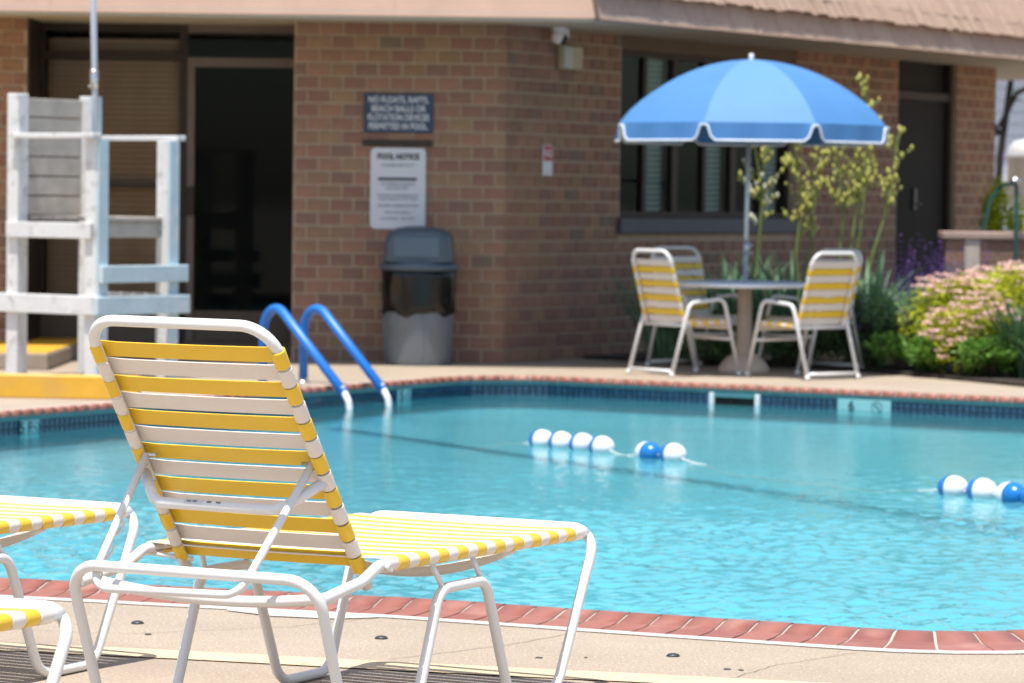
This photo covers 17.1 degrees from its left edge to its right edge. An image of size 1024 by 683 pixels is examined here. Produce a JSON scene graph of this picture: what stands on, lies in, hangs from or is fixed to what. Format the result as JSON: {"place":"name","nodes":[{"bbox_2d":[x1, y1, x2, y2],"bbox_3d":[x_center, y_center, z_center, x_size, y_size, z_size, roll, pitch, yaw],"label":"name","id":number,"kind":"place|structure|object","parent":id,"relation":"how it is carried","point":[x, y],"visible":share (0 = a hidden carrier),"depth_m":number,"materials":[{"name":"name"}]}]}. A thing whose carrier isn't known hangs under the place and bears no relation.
{"place":"outdoors","nodes":[
{"label":"outdoors","id":0,"kind":"place"},
{"bbox_2d":[0,356,1023,682],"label":"pool deck","id":1,"kind":"structure","parent":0,"point":[220,630],"depth_m":10.50,"materials":[{"name":"beige concrete"}]},
{"bbox_2d":[0,597,72,682],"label":"lounge chair","id":2,"kind":"object","parent":1,"relation":"on","point":[17,613],"visible":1,"depth_m":7.56,"materials":[{"name":"silver metal"}]},
{"bbox_2d":[0,337,77,369],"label":"platform","id":3,"kind":"object","parent":1,"relation":"on","point":[45,353],"depth_m":26.95,"materials":[{"name":"yellow paint"}]},
{"bbox_2d":[0,495,138,677],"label":"lounge chair","id":4,"kind":"object","parent":1,"relation":"on","point":[24,518],"visible":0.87,"depth_m":9.82,"materials":[{"name":"silver metal"}]},
{"bbox_2d":[0,373,140,399],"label":"yellow beam","id":5,"kind":"structure","parent":1,"relation":"on","point":[50,386],"depth_m":22.66,"materials":[{"name":"paint"}]},
{"bbox_2d":[0,93,189,377],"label":"lifeguard stand","id":6,"kind":"object","parent":1,"relation":"on","point":[95,228],"visible":0.92,"depth_m":25.16,"materials":[{"name":"white wood"}]},
{"bbox_2d":[88,0,98,138],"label":"umbrella pole","id":7,"kind":"object","parent":6,"relation":"attached to","point":[94,79],"visible":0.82,"depth_m":25.68,"materials":[{"name":"grey metal"}]},
{"bbox_2d":[131,620,143,623],"bbox_3d":[-1.204,0.902,10.934,0.042,0.009,0.041,1,2,0],"label":"deck cap","id":8,"kind":"object","parent":1,"relation":"on","point":[137,622],"visible":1,"depth_m":10.92,"materials":[{"name":"grey metal"}]},
{"bbox_2d":[35,618,367,632],"bbox_3d":[-1.080,0.911,10.843,1.352,0.001,0.262,0,3,-15],"label":"deck crack","id":9,"kind":"object","parent":1,"relation":"on","point":[222,629],"visible":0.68,"depth_m":10.80,"materials":[{"name":"concrete"}]},
{"bbox_2d":[228,607,376,617],"bbox_3d":[-0.695,0.897,11.237,0.537,0.001,0.234,2,3,23],"label":"white paint patch","id":10,"kind":"object","parent":1,"relation":"on","point":[290,614],"visible":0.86,"depth_m":11.19,"materials":[{"name":"white paint"}]},
{"bbox_2d":[258,304,353,493],"bbox_3d":[-1.478,0.390,24.214,0.108,1.289,1.270,-1,3,-35],"label":"grab rail","id":11,"kind":"object","parent":1,"relation":"on","point":[325,368],"visible":0.77,"depth_m":24.04,"materials":[{"name":"blue plastic"}]},
{"bbox_2d":[69,315,595,682],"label":"lounge chair","id":12,"kind":"object","parent":1,"relation":"on","point":[405,544],"visible":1,"depth_m":8.66,"materials":[{"name":"yellow plastic"}]},
{"bbox_2d":[297,304,392,488],"bbox_3d":[-1.211,0.383,24.561,0.108,1.281,1.168,-1,3,-38],"label":"grab rail","id":13,"kind":"object","parent":1,"relation":"on","point":[323,312],"visible":0.84,"depth_m":24.50,"materials":[{"name":"blue plastic"}]},
{"bbox_2d":[375,635,387,638],"bbox_3d":[-0.409,0.925,10.639,0.042,0.009,0.041,1,2,0],"label":"deck cap","id":14,"kind":"object","parent":1,"relation":"on","point":[381,637],"visible":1,"depth_m":10.63,"materials":[{"name":"grey metal"}]},
{"bbox_2d":[0,642,819,682],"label":"yellow line","id":15,"kind":"object","parent":1,"relation":"on","point":[445,668],"visible":0.7,"depth_m":10.00,"materials":[{"name":"paint"}]},
{"bbox_2d":[379,226,459,365],"bbox_3d":[-0.760,-0.378,27.800,0.660,1.135,0.660,1,2,4],"label":"trash can","id":16,"kind":"object","parent":1,"relation":"on","point":[419,267],"visible":1,"depth_m":27.55,"materials":[{"name":"grey plastic"}]},
{"bbox_2d":[390,634,562,658],"bbox_3d":[-0.079,0.939,10.475,0.040,0.001,0.842,3,3,41],"label":"deck crack","id":17,"kind":"object","parent":1,"relation":"on","point":[474,648],"visible":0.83,"depth_m":10.42,"materials":[{"name":"concrete"}]},
{"bbox_2d":[0,0,1023,362],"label":"brick building","id":18,"kind":"structure","parent":1,"relation":"on","point":[258,104],"depth_m":29.01,"materials":[{"name":"brick"},{"name":"paint"},{"name":"bronze"}]},
{"bbox_2d":[40,22,188,343],"bbox_3d":[-3.385,-1.299,28.973,1.243,2.810,0.121,1,2,0],"label":"window","id":19,"kind":"structure","parent":18,"relation":"in","point":[164,52],"depth_m":28.98,"materials":[{"name":"brown metal"}]},
{"bbox_2d":[186,24,294,341],"bbox_3d":[-2.288,-1.343,28.915,0.950,2.690,0.130,1,2,0],"label":"door frame","id":20,"kind":"structure","parent":18,"relation":"in","point":[277,327],"depth_m":28.88,"materials":[{"name":"brown metal"}]},
{"bbox_2d":[362,140,431,145],"bbox_3d":[-0.949,-1.643,28.141,0.580,0.044,0.020,1,2,0],"label":"sign batten","id":21,"kind":"object","parent":18,"relation":"attached to","point":[396,143],"visible":1,"depth_m":28.13,"materials":[{"name":"brown wood"}]},
{"bbox_2d":[370,148,425,228],"bbox_3d":[-0.945,-1.267,28.160,0.458,0.670,0.014,1,2,0],"label":"rules sign","id":22,"kind":"object","parent":18,"relation":"attached to","point":[397,187],"visible":1,"depth_m":28.16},
{"bbox_2d":[364,93,432,132],"bbox_3d":[-0.940,-1.889,28.132,0.574,0.320,0.016,1,2,0],"label":"warning sign","id":23,"kind":"object","parent":18,"relation":"attached to","point":[402,113],"visible":1,"depth_m":28.13,"materials":[{"name":"metal"}]},
{"bbox_2d":[542,145,552,175],"bbox_3d":[0.300,-1.528,28.666,0.014,0.260,0.150,2,3,33],"label":"notice sign","id":24,"kind":"object","parent":18,"relation":"attached to","point":[547,156],"visible":1,"depth_m":28.65,"materials":[{"name":"white plastic"}]},
{"bbox_2d":[552,27,568,44],"bbox_3d":[0.417,-2.565,28.533,0.137,0.147,0.192,2,3,33],"label":"security camera","id":25,"kind":"object","parent":18,"relation":"attached to","point":[560,35],"visible":1,"depth_m":28.47,"materials":[{"name":"white plastic"}]},
{"bbox_2d":[558,45,582,70],"bbox_3d":[0.498,-2.409,28.858,0.078,0.210,0.320,2,3,33],"label":"wall light","id":26,"kind":"object","parent":18,"relation":"attached to","point":[570,57],"visible":1,"depth_m":28.79,"materials":[{"name":"beige glass"}]},
{"bbox_2d":[619,50,676,217],"bbox_3d":[1.130,-1.851,30.201,0.123,1.502,1.072,2,3,33],"label":"window","id":27,"kind":"structure","parent":18,"relation":"in","point":[643,65],"depth_m":30.45,"materials":[{"name":"brown metal"}]},
{"bbox_2d":[674,54,734,217],"bbox_3d":[1.713,-1.882,31.102,0.123,1.502,1.072,2,3,33],"label":"window","id":28,"kind":"structure","parent":18,"relation":"in","point":[701,165],"depth_m":31.31,"materials":[{"name":"brown metal"}]},
{"bbox_2d":[733,59,789,217],"bbox_3d":[2.297,-1.913,32.000,0.123,1.502,1.072,2,3,33],"label":"window","id":29,"kind":"structure","parent":18,"relation":"in","point":[783,177],"depth_m":32.32,"materials":[{"name":"black glass"}]},
{"bbox_2d":[895,60,952,327],"bbox_3d":[4.136,-1.455,34.835,0.142,2.810,1.354,2,3,33],"label":"door","id":30,"kind":"structure","parent":18,"relation":"in","point":[925,90],"depth_m":34.90,"materials":[{"name":"brown metal"}]},
{"bbox_2d":[0,375,1023,650],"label":"pool coping","id":31,"kind":"object","parent":1,"relation":"on","point":[714,627],"visible":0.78,"depth_m":11.19,"materials":[{"name":"brick"}]},
{"bbox_2d":[0,377,1023,653],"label":"caulk strip","id":32,"kind":"object","parent":1,"relation":"on","point":[542,625],"visible":0.66,"depth_m":10.90,"materials":[{"name":"white"}]},
{"bbox_2d":[666,653,679,656],"bbox_3d":[0.489,0.951,10.316,0.042,0.009,0.041,1,2,0],"label":"deck cap","id":33,"kind":"object","parent":1,"relation":"on","point":[672,655],"visible":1,"depth_m":10.30,"materials":[{"name":"grey metal"}]},
{"bbox_2d":[626,248,741,377],"bbox_3d":[1.355,-0.230,26.732,0.733,0.998,0.579,-1,3,-36],"label":"patio chair","id":34,"kind":"object","parent":1,"relation":"on","point":[683,318],"visible":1,"depth_m":26.62,"materials":[{"name":"white plastic"}]},
{"bbox_2d":[645,246,737,370],"bbox_3d":[1.531,-0.275,27.816,0.579,0.998,0.733,-1,3,-33],"label":"patio chair","id":35,"kind":"object","parent":1,"relation":"on","point":[687,296],"visible":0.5,"depth_m":28.04,"materials":[{"name":"white plastic"}]},
{"bbox_2d":[678,280,814,374],"bbox_3d":[1.854,-0.111,27.109,1.124,0.728,1.124,1,2,0],"label":"patio table","id":36,"kind":"object","parent":1,"relation":"on","point":[759,365],"visible":0.86,"depth_m":27.05,"materials":[{"name":"beige plastic"}]},
{"bbox_2d":[614,53,888,282],"bbox_3d":[1.887,-1.101,27.067,2.161,2.381,2.167,1,2,0],"label":"patio umbrella","id":37,"kind":"object","parent":36,"relation":"on","point":[750,102],"visible":1,"depth_m":26.33,"materials":[{"name":"blue fabric"}]},
{"bbox_2d":[745,252,860,380],"bbox_3d":[2.275,-0.209,26.511,0.579,0.998,0.733,-1,3,-39],"label":"patio chair","id":38,"kind":"object","parent":1,"relation":"on","point":[827,272],"visible":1,"depth_m":26.34,"materials":[{"name":"white plastic"}]},
{"bbox_2d":[584,346,1023,386],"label":"planting bed","id":39,"kind":"object","parent":1,"relation":"on","point":[951,374],"visible":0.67,"depth_m":27.59,"materials":[{"name":"soil"}]},
{"bbox_2d":[594,262,726,358],"bbox_3d":[1.338,-0.261,28.598,1.296,0.890,1.232,1,2,0],"label":"iris clump","id":40,"kind":"object","parent":39,"relation":"on","point":[664,336],"visible":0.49,"depth_m":28.50,"materials":[{"name":"green plant"}]},
{"bbox_2d":[670,329,735,362],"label":"plant","id":41,"kind":"object","parent":39,"relation":"on","point":[711,353],"visible":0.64,"depth_m":28.16,"materials":[{"name":"green plant"}]},
{"bbox_2d":[679,243,805,360],"bbox_3d":[1.882,-0.308,28.455,1.303,1.021,1.382,1,2,0],"label":"iris clump","id":42,"kind":"object","parent":39,"relation":"on","point":[732,303],"visible":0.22,"depth_m":28.27,"materials":[{"name":"green plant"}]},
{"bbox_2d":[720,146,784,354],"bbox_3d":[2.152,-0.854,29.047,0.867,1.996,0.806,1,2,0],"label":"yucca","id":43,"kind":"object","parent":39,"relation":"on","point":[765,202],"visible":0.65,"depth_m":28.96,"materials":[{"name":"green plant"}]},
{"bbox_2d":[723,324,861,363],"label":"plant","id":44,"kind":"object","parent":39,"relation":"on","point":[821,345],"visible":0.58,"depth_m":28.10,"materials":[{"name":"green plant"}]},
{"bbox_2d":[719,245,876,362],"bbox_3d":[2.372,-0.300,28.441,1.378,1.017,1.310,1,2,0],"label":"iris clump","id":45,"kind":"object","parent":39,"relation":"on","point":[781,310],"visible":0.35,"depth_m":28.21,"materials":[{"name":"green plant"}]},
{"bbox_2d":[772,142,828,312],"bbox_3d":[2.531,-0.892,28.976,0.774,2.090,0.827,1,2,0],"label":"yucca","id":46,"kind":"object","parent":39,"relation":"on","point":[806,196],"visible":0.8,"depth_m":28.96,"materials":[{"name":"green plant"}]},
{"bbox_2d":[798,251,935,364],"bbox_3d":[2.954,-0.276,28.277,1.224,1.000,1.344,1,2,0],"label":"iris clump","id":47,"kind":"object","parent":39,"relation":"on","point":[878,277],"visible":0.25,"depth_m":28.06,"materials":[{"name":"green plant"}]},
{"bbox_2d":[826,72,913,351],"bbox_3d":[2.971,-1.057,28.826,0.845,2.446,0.796,1,2,0],"label":"yucca","id":48,"kind":"object","parent":39,"relation":"on","point":[862,178],"visible":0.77,"depth_m":28.81,"materials":[{"name":"green plant"}]},
{"bbox_2d":[825,277,914,365],"bbox_3d":[2.942,-0.164,27.894,0.819,0.750,0.894,1,2,0],"label":"catmint","id":49,"kind":"object","parent":39,"relation":"on","point":[869,310],"visible":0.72,"depth_m":27.69,"materials":[{"name":"green plant"}]},
{"bbox_2d":[862,330,931,369],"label":"plant","id":50,"kind":"object","parent":39,"relation":"on","point":[882,345],"visible":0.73,"depth_m":27.26,"materials":[{"name":"green plant"}]},
{"bbox_2d":[880,281,963,367],"bbox_3d":[3.398,-0.141,27.713,0.743,0.734,0.987,0,3,-21],"label":"catmint","id":51,"kind":"object","parent":39,"relation":"on","point":[895,327],"visible":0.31,"depth_m":27.63,"materials":[{"name":"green plant"}]},
{"bbox_2d":[877,234,991,357],"bbox_3d":[3.555,-0.361,28.711,1.009,1.092,1.050,1,2,0],"label":"salvia","id":52,"kind":"object","parent":39,"relation":"on","point":[932,269],"visible":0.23,"depth_m":28.62,"materials":[{"name":"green plant"}]},
{"bbox_2d":[906,331,965,372],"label":"plant","id":53,"kind":"object","parent":39,"relation":"on","point":[921,349],"visible":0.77,"depth_m":26.79,"materials":[{"name":"green plant"}]},
{"bbox_2d":[896,260,1023,365],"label":"spirea bush","id":54,"kind":"object","parent":39,"relation":"on","point":[947,291],"visible":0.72,"depth_m":27.25,"materials":[{"name":"green plant"}]},
{"bbox_2d":[917,291,1019,373],"bbox_3d":[3.678,-0.070,26.850,0.992,0.674,0.921,1,2,0],"label":"spirea bush","id":55,"kind":"object","parent":39,"relation":"on","point":[952,318],"visible":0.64,"depth_m":26.66,"materials":[{"name":"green plant"}]},
{"bbox_2d":[938,231,1023,306],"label":"planter wall","id":56,"kind":"structure","parent":39,"relation":"on","point":[1000,245],"depth_m":31.59,"materials":[{"name":"brown stone"}]},
{"bbox_2d":[950,334,1019,376],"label":"plant","id":57,"kind":"object","parent":39,"relation":"on","point":[986,356],"visible":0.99,"depth_m":26.32,"materials":[{"name":"green plant"}]},
{"bbox_2d":[959,292,1023,377],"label":"iris clump","id":58,"kind":"object","parent":39,"relation":"on","point":[1017,327],"visible":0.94,"depth_m":26.30,"materials":[{"name":"green plant"}]},
{"bbox_2d":[981,177,1019,305],"bbox_3d":[4.609,-0.727,31.817,0.190,1.625,0.840,0,3,-12],"label":"green handrail","id":59,"kind":"object","parent":39,"relation":"on","point":[1014,181],"visible":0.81,"depth_m":31.43,"materials":[{"name":"metal"}]},
{"bbox_2d":[1009,334,1023,356],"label":"iris clump","id":60,"kind":"object","parent":39,"relation":"on","point":[1022,343],"visible":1,"depth_m":26.02,"materials":[{"name":"green plant"}]},
{"bbox_2d":[758,248,863,372],"bbox_3d":[2.426,-0.254,27.596,0.733,0.998,0.579,-2,3,-44],"label":"patio chair","id":61,"kind":"object","parent":1,"relation":"on","point":[812,337],"visible":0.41,"depth_m":27.62,"materials":[{"name":"white plastic"}]},
{"bbox_2d":[975,176,1023,239],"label":"yellow shrub","id":62,"kind":"object","parent":1,"relation":"on","point":[995,214],"visible":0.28,"depth_m":34.48,"materials":[{"name":"green plant"}]},
{"bbox_2d":[993,80,1023,221],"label":"dark tree","id":63,"kind":"object","parent":1,"relation":"on","point":[1010,100],"visible":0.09,"depth_m":45.88,"materials":[{"name":"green plant"}]},
{"bbox_2d":[1006,139,1023,226],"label":"grey tank","id":64,"kind":"object","parent":1,"relation":"on","point":[1015,159],"visible":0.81,"depth_m":42.79,"materials":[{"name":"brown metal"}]},
{"bbox_2d":[994,80,1023,231],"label":"pale house","id":65,"kind":"structure","parent":0,"point":[1015,130],"depth_m":61.88,"materials":[{"name":"white paint"}]},
{"label":"pool floor","id":66,"kind":"structure","parent":0,"visible":0},
{"bbox_2d":[0,394,1023,631],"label":"pool water","id":67,"kind":"structure","parent":66,"relation":"on","point":[804,609],"depth_m":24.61,"materials":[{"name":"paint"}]},
{"bbox_2d":[0,384,1023,451],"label":"tile band","id":68,"kind":"object","parent":67,"relation":"attached to","point":[8,429],"visible":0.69,"depth_m":24.45,"materials":[{"name":"blue tile"}]},
{"bbox_2d":[20,419,38,438],"bbox_3d":[-2.986,0.545,21.034,0.018,0.115,0.195,2,3,30],"label":"depth marker","id":69,"kind":"object","parent":68,"relation":"attached to","point":[29,426],"visible":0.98,"depth_m":21.03,"materials":[{"name":"teal tile"}]},
{"bbox_2d":[397,389,410,405],"bbox_3d":[-0.786,0.409,24.855,0.018,0.115,0.184,2,3,30],"label":"depth marker","id":70,"kind":"object","parent":68,"relation":"attached to","point":[404,394],"visible":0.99,"depth_m":24.84,"materials":[{"name":"teal tile"}]},
{"bbox_2d":[0,381,1023,421],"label":"teal ledge","id":71,"kind":"object","parent":68,"relation":"on","point":[56,415],"visible":0.23,"depth_m":24.46,"materials":[{"name":"paint"}]},
{"bbox_2d":[709,393,760,413],"bbox_3d":[1.627,0.450,24.843,0.421,0.136,0.020,2,3,32],"label":"skimmer","id":72,"kind":"object","parent":68,"relation":"attached to","point":[721,399],"visible":0.75,"depth_m":24.84,"materials":[{"name":"white plastic"}]},
{"bbox_2d":[838,399,890,415],"bbox_3d":[2.516,0.475,24.281,0.421,0.115,0.018,2,3,32],"label":"depth marker","id":73,"kind":"object","parent":68,"relation":"attached to","point":[863,405],"visible":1,"depth_m":24.28,"materials":[{"name":"teal tile"}]},
{"bbox_2d":[452,429,1023,508],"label":"float rope","id":74,"kind":"object","parent":67,"relation":"on","point":[953,487],"visible":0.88,"depth_m":19.36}
]}

